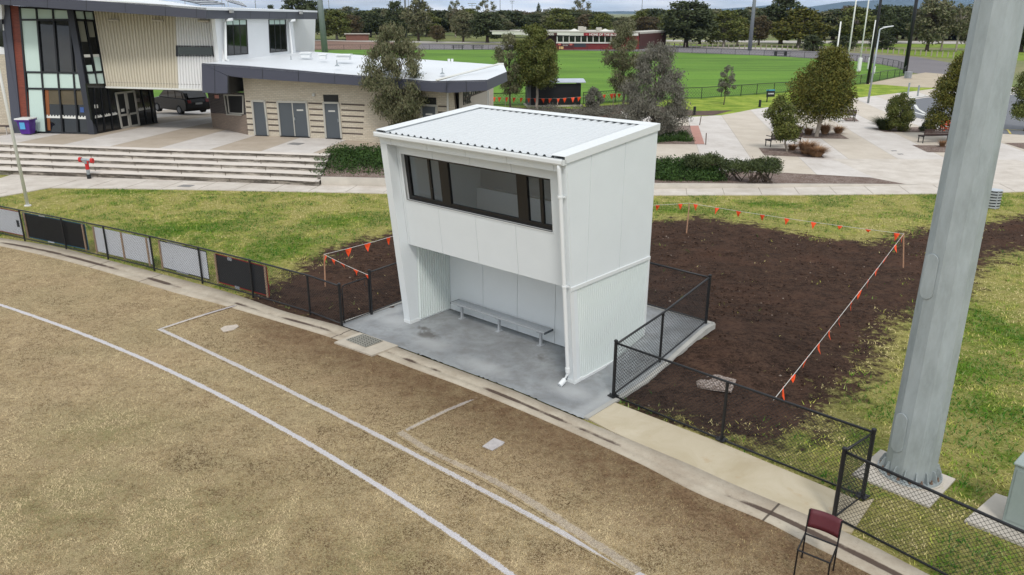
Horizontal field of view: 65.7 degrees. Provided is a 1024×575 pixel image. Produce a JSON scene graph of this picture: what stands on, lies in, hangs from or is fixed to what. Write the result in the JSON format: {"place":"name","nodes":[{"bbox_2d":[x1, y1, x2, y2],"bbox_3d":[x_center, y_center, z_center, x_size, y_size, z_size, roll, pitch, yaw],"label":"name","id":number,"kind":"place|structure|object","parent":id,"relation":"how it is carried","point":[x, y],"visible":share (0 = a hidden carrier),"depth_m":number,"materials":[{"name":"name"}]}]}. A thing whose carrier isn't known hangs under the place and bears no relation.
{"place":"outdoors","nodes":[
{"label":"outdoors","id":0,"kind":"place"},
{"bbox_2d":[315,41,392,49],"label":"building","id":1,"kind":"structure","parent":0,"point":[354,45],"depth_m":177.17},
{"bbox_2d":[315,36,429,39],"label":"verge","id":2,"kind":"structure","parent":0,"point":[373,38],"depth_m":230.39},
{"bbox_2d":[385,0,406,33],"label":"background tree","id":3,"kind":"object","parent":2,"relation":"on","point":[394,16],"visible":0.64,"depth_m":221.99,"materials":[{"name":"green plant"}]},
{"bbox_2d":[0,246,870,574],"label":"playing field","id":4,"kind":"structure","parent":0,"point":[406,378],"depth_m":13.02,"materials":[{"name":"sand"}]},
{"bbox_2d":[0,303,518,574],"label":"line marking","id":5,"kind":"object","parent":4,"relation":"on","point":[484,556],"visible":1,"depth_m":13.39,"materials":[{"name":"paint"}]},
{"bbox_2d":[157,329,647,574],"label":"line marking","id":6,"kind":"object","parent":4,"relation":"on","point":[535,518],"visible":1,"depth_m":13.28,"materials":[{"name":"paint"}]},
{"bbox_2d":[398,397,478,431],"bbox_3d":[-1.326,2.329,14.589,0.162,0.001,1.879,17,25,40],"label":"line marking","id":7,"kind":"object","parent":4,"relation":"on","point":[433,416],"visible":1,"depth_m":14.61,"materials":[{"name":"paint"}]},
{"bbox_2d":[0,238,928,574],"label":"kerb","id":8,"kind":"structure","parent":4,"relation":"on","point":[862,554],"depth_m":14.22,"materials":[{"name":"concrete"}]},
{"bbox_2d":[334,332,397,356],"bbox_3d":[-3.237,1.257,17.598,1.253,0.073,0.741,14,23,35],"label":"drain pit","id":9,"kind":"object","parent":8,"relation":"in","point":[371,346],"visible":1,"depth_m":17.55,"materials":[{"name":"grey"}]},
{"bbox_2d":[395,430,643,574],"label":"line marking","id":10,"kind":"object","parent":4,"relation":"on","point":[576,531],"visible":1,"depth_m":11.94,"materials":[{"name":"paint"}]},
{"bbox_2d":[793,508,842,574],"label":"chair","id":11,"kind":"object","parent":4,"relation":"on","point":[828,523],"visible":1,"depth_m":10.50,"materials":[{"name":"red"}]},
{"bbox_2d":[836,451,1023,574],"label":"chainlink fence","id":12,"kind":"object","parent":4,"relation":"on","point":[945,497],"visible":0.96,"depth_m":10.52,"materials":[{"name":"black metal"}]},
{"bbox_2d":[13,0,866,11],"label":"sky","id":13,"kind":"structure","parent":0,"point":[524,5],"materials":[{"name":"white"}]},
{"bbox_2d":[0,175,1023,574],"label":"lawn","id":14,"kind":"structure","parent":0,"point":[766,345],"depth_m":20.54,"materials":[{"name":"plant"}]},
{"bbox_2d":[0,70,30,206],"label":"flag pole","id":15,"kind":"object","parent":14,"relation":"on","point":[15,148],"visible":1,"depth_m":29.23,"materials":[{"name":"white"}]},
{"bbox_2d":[0,206,342,326],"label":"chainlink fence","id":16,"kind":"object","parent":14,"relation":"on","point":[202,275],"visible":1,"depth_m":21.61,"materials":[{"name":"black metal"}]},
{"bbox_2d":[0,208,22,234],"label":"sponsor board","id":17,"kind":"object","parent":16,"relation":"attached to","point":[3,221],"visible":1,"depth_m":25.63,"materials":[{"name":"white"}]},
{"bbox_2d":[22,212,88,250],"bbox_3d":[-14.192,-1.759,24.602,3.104,0.860,0.042,10,21,27],"label":"sponsor board","id":18,"kind":"object","parent":16,"relation":"attached to","point":[75,231],"visible":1,"depth_m":24.63,"materials":[{"name":"black"}]},
{"bbox_2d":[92,226,151,265],"bbox_3d":[-11.381,-1.221,23.137,2.624,0.830,0.042,11,22,28],"label":"sponsor board","id":19,"kind":"object","parent":16,"relation":"attached to","point":[125,245],"visible":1,"depth_m":23.10,"materials":[{"name":"plastic"}]},
{"bbox_2d":[158,240,209,279],"bbox_3d":[-9.046,-0.763,21.813,2.039,0.855,0.042,12,22,30],"label":"sponsor board","id":20,"kind":"object","parent":16,"relation":"attached to","point":[191,254],"visible":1,"depth_m":21.82,"materials":[{"name":"grey"}]},
{"bbox_2d":[214,253,269,297],"bbox_3d":[-7.034,-0.318,20.603,2.043,0.846,0.042,12,22,31],"label":"sponsor board","id":21,"kind":"object","parent":16,"relation":"attached to","point":[241,273],"visible":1,"depth_m":20.61,"materials":[{"name":"black"}]},
{"bbox_2d":[338,277,369,322],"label":"gate","id":22,"kind":"structure","parent":16,"relation":"attached to","point":[343,308],"depth_m":18.81,"materials":[{"name":"black metal"}]},
{"bbox_2d":[343,304,709,418],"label":"slab","id":23,"kind":"structure","parent":14,"relation":"on","point":[517,361],"depth_m":17.18,"materials":[{"name":"concrete"}]},
{"bbox_2d":[450,299,552,346],"bbox_3d":[-0.288,0.820,18.308,2.910,0.403,0.310,16,25,38],"label":"bench","id":24,"kind":"object","parent":23,"relation":"on","point":[541,330],"visible":1,"depth_m":18.20,"materials":[{"name":"metal"}]},
{"bbox_2d":[373,104,659,386],"bbox_3d":[0.000,-1.175,17.245,5.108,4.880,3.234,16,25,38],"label":"coaches box","id":25,"kind":"object","parent":23,"relation":"on","point":[543,218],"visible":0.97,"depth_m":16.36,"materials":[{"name":"white"}]},
{"bbox_2d":[404,154,552,230],"bbox_3d":[-0.740,-2.006,16.230,4.140,1.040,0.186,16,25,38],"label":"window","id":26,"kind":"structure","parent":25,"relation":"in","point":[522,181],"depth_m":16.26,"materials":[{"name":"black"}]},
{"bbox_2d":[368,262,711,323],"bbox_3d":[0.798,-0.368,19.974,7.993,1.570,3.527,4,19,11],"label":"chainlink fence","id":27,"kind":"object","parent":23,"relation":"on","point":[400,300],"visible":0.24,"depth_m":18.38,"materials":[{"name":"black metal"}]},
{"bbox_2d":[615,277,709,393],"bbox_3d":[3.158,0.905,16.337,0.062,1.497,3.708,16,24,38],"label":"chainlink fence","id":28,"kind":"object","parent":23,"relation":"on","point":[661,334],"visible":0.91,"depth_m":16.28,"materials":[{"name":"black metal"}]},
{"bbox_2d":[345,301,715,419],"bbox_3d":[0.267,0.890,18.347,7.200,0.612,4.870,16,25,38],"label":"slab edge","id":29,"kind":"object","parent":14,"relation":"on","point":[702,332],"visible":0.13,"depth_m":16.66,"materials":[{"name":"concrete"}]},
{"bbox_2d":[259,220,1023,436],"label":"soil clods","id":30,"kind":"object","parent":14,"relation":"on","point":[841,342],"visible":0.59,"depth_m":21.29,"materials":[{"name":"soil"}]},
{"bbox_2d":[696,374,735,391],"bbox_3d":[4.046,1.879,15.748,0.716,0.040,0.751,9,21,23],"label":"concrete patch","id":31,"kind":"object","parent":14,"relation":"on","point":[716,382],"visible":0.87,"depth_m":15.61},
{"bbox_2d":[607,339,876,516],"bbox_3d":[3.657,2.096,13.498,0.968,1.200,4.879,-13,23,-34],"label":"chainlink fence","id":32,"kind":"object","parent":14,"relation":"on","point":[723,439],"visible":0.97,"depth_m":13.04,"materials":[{"name":"black metal"}]},
{"bbox_2d":[656,203,902,399],"bbox_3d":[6.856,-0.365,19.679,8.891,0.345,14.410,0,19,0],"label":"flag bunting","id":33,"kind":"object","parent":32,"relation":"hanging from","point":[896,235],"visible":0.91,"depth_m":22.67,"materials":[{"name":"orange plastic"}]},
{"bbox_2d":[854,449,954,507],"bbox_3d":[6.262,3.064,12.698,1.105,0.100,1.231,-16,25,-40],"label":"tower footing","id":34,"kind":"object","parent":14,"relation":"on","point":[945,486],"visible":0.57,"depth_m":12.39,"materials":[{"name":"concrete"}]},
{"bbox_2d":[876,0,1023,490],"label":"light tower","id":35,"kind":"structure","parent":34,"relation":"on","point":[984,87],"depth_m":11.27,"materials":[{"name":"metal"}]},
{"bbox_2d":[964,493,1023,546],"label":"cabinet footing","id":36,"kind":"object","parent":14,"relation":"on","point":[994,505],"visible":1,"depth_m":11.58,"materials":[{"name":"concrete"}]},
{"bbox_2d":[1002,452,1023,529],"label":"electrical cabinet","id":37,"kind":"object","parent":36,"relation":"on","point":[1013,514],"visible":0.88,"depth_m":11.30,"materials":[{"name":"metal"}]},
{"bbox_2d":[0,87,1023,177],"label":"plaza","id":38,"kind":"structure","parent":0,"point":[741,135],"depth_m":42.62,"materials":[{"name":"concrete"}]},
{"bbox_2d":[14,117,37,133],"bbox_3d":[-24.857,-8.265,40.657,0.760,0.857,0.780,0,19,0],"label":"wheelie bin","id":39,"kind":"object","parent":38,"relation":"on","point":[26,125],"visible":1,"depth_m":40.44,"materials":[{"name":"purple"}]},
{"bbox_2d":[0,0,317,133],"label":"clubhouse","id":40,"kind":"structure","parent":38,"relation":"on","point":[83,66],"depth_m":40.87,"materials":[{"name":"beige glass"}]},
{"bbox_2d":[114,90,139,128],"bbox_3d":[-20.869,-9.675,43.098,0.130,1.929,1.585,5,20,13],"label":"double door","id":41,"kind":"structure","parent":40,"relation":"in","point":[126,100],"depth_m":43.08,"materials":[{"name":"black"}]},
{"bbox_2d":[176,45,213,56],"bbox_3d":[-16.101,-11.998,40.270,2.127,0.546,0.185,4,19,11],"label":"strip window","id":42,"kind":"structure","parent":40,"relation":"in","point":[185,51],"depth_m":40.24,"materials":[{"name":"black"}]},
{"bbox_2d":[226,20,247,55],"bbox_3d":[-14.203,-12.934,41.011,0.132,1.748,1.991,5,20,13],"label":"tall window","id":43,"kind":"structure","parent":40,"relation":"in","point":[237,32],"depth_m":40.97,"materials":[{"name":"black"}]},
{"bbox_2d":[268,20,287,52],"bbox_3d":[-13.220,-14.223,44.842,0.133,1.756,1.931,5,20,13],"label":"tall window","id":44,"kind":"structure","parent":40,"relation":"in","point":[277,28],"depth_m":44.76,"materials":[{"name":"black"}]},
{"bbox_2d":[154,90,209,113],"bbox_3d":[-22.406,-12.731,53.409,4.570,1.754,1.852,14,23,35],"label":"suv","id":45,"kind":"object","parent":38,"relation":"on","point":[181,101],"visible":0.77,"depth_m":52.28,"materials":[{"name":"black"}]},
{"bbox_2d":[202,51,506,142],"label":"changeroom building","id":46,"kind":"structure","parent":38,"relation":"on","point":[305,94],"depth_m":39.52,"materials":[{"name":"brick"}]},
{"bbox_2d":[223,94,243,115],"bbox_3d":[-14.431,-9.491,41.269,2.128,1.194,0.080,18,26,42],"label":"shutter window","id":47,"kind":"structure","parent":46,"relation":"in","point":[234,104],"depth_m":41.31,"materials":[{"name":"black"}]},
{"bbox_2d":[251,100,268,135],"bbox_3d":[-12.835,-8.618,40.414,0.835,1.820,0.080,5,20,12],"label":"door","id":48,"kind":"structure","parent":46,"relation":"in","point":[259,111],"depth_m":40.42,"materials":[{"name":"silver metal"}]},
{"bbox_2d":[276,101,310,137],"bbox_3d":[-11.027,-8.495,40.020,1.704,1.804,0.080,5,20,12],"label":"door","id":49,"kind":"structure","parent":46,"relation":"in","point":[293,116],"depth_m":40.03,"materials":[{"name":"silver metal"}]},
{"bbox_2d":[322,102,342,138],"bbox_3d":[-8.960,-8.327,39.580,0.941,1.842,0.080,5,20,12],"label":"door","id":50,"kind":"structure","parent":46,"relation":"in","point":[331,110],"depth_m":39.59,"materials":[{"name":"silver metal"}]},
{"bbox_2d":[357,20,429,125],"bbox_3d":[-5.526,-9.559,37.672,3.508,6.021,3.468,0,19,0],"label":"gum tree","id":51,"kind":"object","parent":38,"relation":"on","point":[390,106],"visible":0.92,"depth_m":36.87,"materials":[{"name":"green plant"}]},
{"bbox_2d":[657,126,694,143],"bbox_3d":[9.228,-9.173,47.378,3.254,0.104,8.851,3,19,8],"label":"mulch bed","id":52,"kind":"object","parent":38,"relation":"on","point":[681,142],"visible":0.24,"depth_m":44.54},
{"bbox_2d":[616,40,698,135],"bbox_3d":[8.272,-11.193,45.383,4.773,5.787,4.340,0,19,0],"label":"gum tree","id":53,"kind":"object","parent":52,"relation":"on","point":[637,105],"visible":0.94,"depth_m":44.70,"materials":[{"name":"green plant"}]},
{"bbox_2d":[657,129,695,142],"bbox_3d":[8.920,-8.626,45.496,4.287,0.866,2.965,-7,20,-20],"label":"ground cover","id":54,"kind":"object","parent":52,"relation":"on","point":[682,136],"visible":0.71,"depth_m":44.76,"materials":[{"name":"green plant"}]},
{"bbox_2d":[759,148,823,157],"bbox_3d":[14.814,-7.171,42.077,3.557,0.082,2.810,0,19,0],"label":"mulch bed","id":55,"kind":"object","parent":38,"relation":"on","point":[778,151],"visible":0.69,"depth_m":41.93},
{"bbox_2d":[761,92,802,151],"bbox_3d":[14.283,-8.644,41.777,2.170,3.222,1.953,0,19,0],"label":"lilly pilly","id":56,"kind":"object","parent":55,"relation":"on","point":[783,123],"visible":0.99,"depth_m":41.44,"materials":[{"name":"green plant"}]},
{"bbox_2d":[784,43,861,136],"bbox_3d":[18.473,-11.617,47.041,4.510,5.547,4.584,0,19,0],"label":"plaza tree","id":57,"kind":"object","parent":38,"relation":"on","point":[826,100],"visible":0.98,"depth_m":46.16,"materials":[{"name":"green plant"}]},
{"bbox_2d":[873,127,923,131],"bbox_3d":[25.143,-10.179,51.075,3.464,0.001,2.485,0,19,0],"label":"mulch bed","id":58,"kind":"object","parent":38,"relation":"on","point":[914,129],"visible":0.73,"depth_m":50.61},
{"bbox_2d":[884,91,915,131],"bbox_3d":[24.436,-10.981,50.015,2.003,2.683,2.184,9,21,24],"label":"bush","id":59,"kind":"object","parent":58,"relation":"on","point":[903,118],"visible":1,"depth_m":49.63,"materials":[{"name":"green plant"}]},
{"bbox_2d":[923,51,963,130],"bbox_3d":[25.778,-11.069,45.818,3.534,5.383,3.311,14,23,34],"label":"plaza tree","id":60,"kind":"object","parent":38,"relation":"on","point":[946,84],"visible":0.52,"depth_m":45.63,"materials":[{"name":"green plant"}]},
{"bbox_2d":[1009,71,1023,130],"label":"plaza tree","id":61,"kind":"object","parent":38,"relation":"on","point":[1017,111],"visible":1,"depth_m":49.91,"materials":[{"name":"green plant"}]},
{"bbox_2d":[0,159,1023,196],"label":"path","id":62,"kind":"structure","parent":0,"point":[925,174],"depth_m":33.77,"materials":[{"name":"concrete"}]},
{"bbox_2d":[0,142,325,185],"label":"terrace steps","id":63,"kind":"structure","parent":62,"relation":"on","point":[292,168],"depth_m":35.55,"materials":[{"name":"concrete"}]},
{"bbox_2d":[322,154,902,183],"bbox_3d":[4.802,-5.161,34.940,25.850,0.908,3.273,0,19,0],"label":"mulch bed","id":64,"kind":"object","parent":62,"relation":"on","point":[800,178],"visible":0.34,"depth_m":34.68,"materials":[{"name":"soil"}]},
{"bbox_2d":[309,142,383,176],"bbox_3d":[-5.586,-5.656,35.377,6.876,1.398,3.661,0,19,0],"label":"hedge","id":65,"kind":"object","parent":64,"relation":"on","point":[365,154],"visible":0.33,"depth_m":35.17,"materials":[{"name":"green plant"}]},
{"bbox_2d":[655,154,728,181],"bbox_3d":[6.670,-5.263,34.855,5.661,1.109,2.857,0,19,0],"label":"hedge","id":66,"kind":"object","parent":64,"relation":"on","point":[667,168],"visible":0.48,"depth_m":34.39,"materials":[{"name":"green plant"}]},
{"bbox_2d":[682,150,726,171],"bbox_3d":[8.469,-5.423,34.899,2.108,1.133,1.534,0,19,0],"label":"shrub","id":67,"kind":"object","parent":64,"relation":"on","point":[700,160],"visible":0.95,"depth_m":34.55,"materials":[{"name":"green plant"}]},
{"bbox_2d":[717,157,748,180],"bbox_3d":[9.519,-5.127,34.263,1.380,0.999,1.536,0,19,0],"label":"shrub","id":68,"kind":"object","parent":64,"relation":"on","point":[729,164],"visible":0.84,"depth_m":34.16,"materials":[{"name":"green plant"}]},
{"bbox_2d":[738,154,783,182],"bbox_3d":[10.600,-5.032,33.741,2.138,1.172,1.474,0,19,0],"label":"shrub","id":69,"kind":"object","parent":64,"relation":"on","point":[768,165],"visible":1,"depth_m":33.57,"materials":[{"name":"green plant"}]},
{"bbox_2d":[321,176,919,188],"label":"garden wall","id":70,"kind":"structure","parent":62,"relation":"on","point":[359,181],"depth_m":33.66,"materials":[{"name":"concrete"}]},
{"bbox_2d":[153,50,903,105],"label":"oval field","id":71,"kind":"structure","parent":0,"point":[704,70],"depth_m":106.53,"materials":[{"name":"green plant"}]},
{"bbox_2d":[317,0,327,51],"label":"light tower","id":72,"kind":"structure","parent":71,"relation":"on","point":[324,45],"depth_m":145.40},
{"bbox_2d":[583,68,904,103],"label":"oval fence","id":73,"kind":"object","parent":71,"relation":"on","point":[757,86],"visible":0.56,"depth_m":72.73,"materials":[{"name":"black metal"}]},
{"bbox_2d":[518,108,626,119],"bbox_3d":[3.412,-11.450,54.661,13.221,0.001,16.446,0,19,0],"label":"soil strip","id":74,"kind":"object","parent":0,"point":[605,116],"depth_m":60.13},
{"bbox_2d":[492,32,526,107],"bbox_3d":[-0.111,-16.578,60.821,3.080,5.839,2.940,0,19,0],"label":"gum tree","id":75,"kind":"object","parent":74,"relation":"on","point":[508,39],"visible":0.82,"depth_m":60.30,"materials":[{"name":"green plant"}]},
{"bbox_2d":[511,22,561,108],"bbox_3d":[1.962,-16.802,60.478,3.735,6.505,3.739,15,24,37],"label":"box tree","id":76,"kind":"object","parent":74,"relation":"on","point":[538,65],"visible":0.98,"depth_m":59.52,"materials":[{"name":"green plant"}]},
{"bbox_2d":[511,103,663,118],"bbox_3d":[5.488,-12.553,57.651,12.462,1.105,10.962,0,19,0],"label":"grey ground cover","id":77,"kind":"object","parent":74,"relation":"on","point":[590,111],"visible":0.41,"depth_m":58.61,"materials":[{"name":"green plant"}]},
{"bbox_2d":[591,105,731,115],"bbox_3d":[10.521,-13.667,61.178,10.657,0.001,7.976,12,23,31],"label":"soil strip","id":78,"kind":"object","parent":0,"point":[704,113],"visible":0.3,"depth_m":60.04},
{"bbox_2d":[598,20,641,107],"bbox_3d":[8.644,-17.256,61.069,3.348,7.044,3.616,13,23,33],"label":"gum tree","id":79,"kind":"object","parent":78,"relation":"on","point":[619,41],"visible":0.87,"depth_m":60.55,"materials":[{"name":"green plant"}]},
{"bbox_2d":[315,14,1023,102],"bbox_3d":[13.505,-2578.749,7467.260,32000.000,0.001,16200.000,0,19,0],"label":"ground","id":80,"kind":"structure","parent":0,"point":[1019,68],"depth_m":194.25,"materials":[{"name":"plant"}]},
{"bbox_2d":[324,9,354,39],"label":"background tree","id":81,"kind":"object","parent":80,"relation":"on","point":[334,20],"visible":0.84,"depth_m":209.85,"materials":[{"name":"green plant"}]},
{"bbox_2d":[357,12,383,36],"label":"background tree","id":82,"kind":"object","parent":80,"relation":"on","point":[371,24],"visible":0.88,"depth_m":232.16,"materials":[{"name":"green plant"}]},
{"bbox_2d":[399,0,433,40],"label":"background tree","id":83,"kind":"object","parent":80,"relation":"on","point":[418,24],"visible":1,"depth_m":203.93,"materials":[{"name":"green plant"}]},
{"bbox_2d":[450,9,474,41],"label":"background tree","id":84,"kind":"object","parent":80,"relation":"on","point":[461,24],"visible":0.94,"depth_m":200.52,"materials":[{"name":"green plant"}]},
{"bbox_2d":[467,11,508,42],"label":"background tree","id":85,"kind":"object","parent":80,"relation":"on","point":[486,25],"visible":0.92,"depth_m":194.93,"materials":[{"name":"green plant"}]},
{"bbox_2d":[501,11,533,36],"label":"background tree","id":86,"kind":"object","parent":80,"relation":"on","point":[513,17],"visible":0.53,"depth_m":238.62,"materials":[{"name":"green plant"}]},
{"bbox_2d":[544,7,577,29],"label":"background tree","id":87,"kind":"object","parent":80,"relation":"on","point":[561,17],"visible":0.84,"depth_m":237.88,"materials":[{"name":"green plant"}]},
{"bbox_2d":[588,13,614,29],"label":"background tree","id":88,"kind":"object","parent":80,"relation":"on","point":[601,21],"visible":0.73,"depth_m":237.16,"materials":[{"name":"green plant"}]},
{"bbox_2d":[657,0,719,46],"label":"background tree","id":89,"kind":"object","parent":80,"relation":"on","point":[698,20],"visible":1,"depth_m":173.69,"materials":[{"name":"green plant"}]},
{"bbox_2d":[749,15,771,44],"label":"background tree","id":90,"kind":"object","parent":80,"relation":"on","point":[763,25],"visible":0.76,"depth_m":189.25,"materials":[{"name":"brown plant"}]},
{"bbox_2d":[756,0,807,43],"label":"background tree","id":91,"kind":"object","parent":80,"relation":"on","point":[778,7],"visible":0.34,"depth_m":195.58,"materials":[{"name":"green plant"}]},
{"bbox_2d":[767,6,834,46],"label":"background tree","id":92,"kind":"object","parent":80,"relation":"on","point":[807,16],"visible":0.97,"depth_m":176.38,"materials":[{"name":"green plant"}]},
{"bbox_2d":[883,6,916,39],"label":"background tree","id":93,"kind":"object","parent":80,"relation":"on","point":[903,16],"visible":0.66,"depth_m":206.03,"materials":[{"name":"green plant"}]},
{"bbox_2d":[416,43,950,73],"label":"gravel track","id":94,"kind":"structure","parent":0,"point":[918,65],"depth_m":150.10,"materials":[{"name":"gravel"}]},
{"bbox_2d":[490,26,666,49],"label":"football clubrooms","id":95,"kind":"structure","parent":94,"relation":"on","point":[598,38],"depth_m":162.99,"materials":[{"name":"paint"}]},
{"bbox_2d":[499,84,933,116],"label":"verge lawn","id":96,"kind":"structure","parent":0,"point":[735,104],"depth_m":68.33,"materials":[{"name":"plant"}]},
{"bbox_2d":[523,78,585,106],"bbox_3d":[3.336,-15.677,63.663,4.747,2.128,2.100,-3,19,-8],"label":"dugout","id":97,"kind":"object","parent":96,"relation":"on","point":[566,91],"visible":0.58,"depth_m":62.96,"materials":[{"name":"metal"}]},
{"bbox_2d":[717,65,736,104],"bbox_3d":[17.490,-16.452,64.618,1.686,3.289,1.750,0,19,0],"label":"sapling","id":98,"kind":"object","parent":96,"relation":"on","point":[726,84],"visible":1,"depth_m":64.40,"materials":[{"name":"green plant"}]},
{"bbox_2d":[589,403,873,533],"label":"walkway","id":99,"kind":"structure","parent":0,"point":[763,478],"depth_m":13.03,"materials":[{"name":"concrete"}]},
{"bbox_2d":[672,44,791,48],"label":"verge","id":100,"kind":"structure","parent":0,"point":[725,46],"depth_m":186.17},
{"bbox_2d":[702,9,748,46],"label":"background tree","id":101,"kind":"object","parent":100,"relation":"on","point":[730,19],"visible":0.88,"depth_m":178.01,"materials":[{"name":"green plant"}]},
{"bbox_2d":[595,0,973,13],"bbox_3d":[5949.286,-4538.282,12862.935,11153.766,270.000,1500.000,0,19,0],"label":"hills","id":102,"kind":"structure","parent":0,"point":[861,4],"depth_m":12593.16,"materials":[{"name":"plant"}]},
{"bbox_2d":[667,40,963,43],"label":"road","id":103,"kind":"structure","parent":0,"point":[906,42],"depth_m":215.71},
{"bbox_2d":[811,43,965,47],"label":"verge","id":104,"kind":"structure","parent":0,"point":[923,45],"depth_m":193.22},
{"bbox_2d":[835,6,879,45],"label":"background tree","id":105,"kind":"object","parent":104,"relation":"on","point":[858,25],"visible":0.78,"depth_m":188.64,"materials":[{"name":"green plant"}]},
{"bbox_2d":[865,4,895,36],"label":"background tree","id":106,"kind":"object","parent":104,"relation":"on","point":[885,13],"visible":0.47,"depth_m":194.24,"materials":[{"name":"green plant"}]},
{"bbox_2d":[869,72,945,87],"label":"sandy path","id":107,"kind":"structure","parent":0,"point":[926,80],"depth_m":89.00,"materials":[{"name":"concrete"}]},
{"bbox_2d":[862,49,1023,60],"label":"verge","id":108,"kind":"structure","parent":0,"point":[958,52],"depth_m":157.09,"materials":[{"name":"plant"}]},
{"bbox_2d":[865,30,897,49],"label":"background tree","id":109,"kind":"object","parent":108,"relation":"on","point":[885,39],"visible":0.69,"depth_m":170.81,"materials":[{"name":"green plant"}]},
{"bbox_2d":[905,0,959,50],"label":"background tree","id":110,"kind":"object","parent":108,"relation":"on","point":[928,31],"visible":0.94,"depth_m":160.54,"materials":[{"name":"green plant"}]},
{"bbox_2d":[949,3,971,51],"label":"background tree","id":111,"kind":"object","parent":108,"relation":"on","point":[959,29],"visible":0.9,"depth_m":159.93,"materials":[{"name":"green plant"}]},
{"bbox_2d":[909,95,1023,134],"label":"asphalt road","id":112,"kind":"structure","parent":0,"point":[1013,126],"depth_m":59.06,"materials":[{"name":"asphalt"}]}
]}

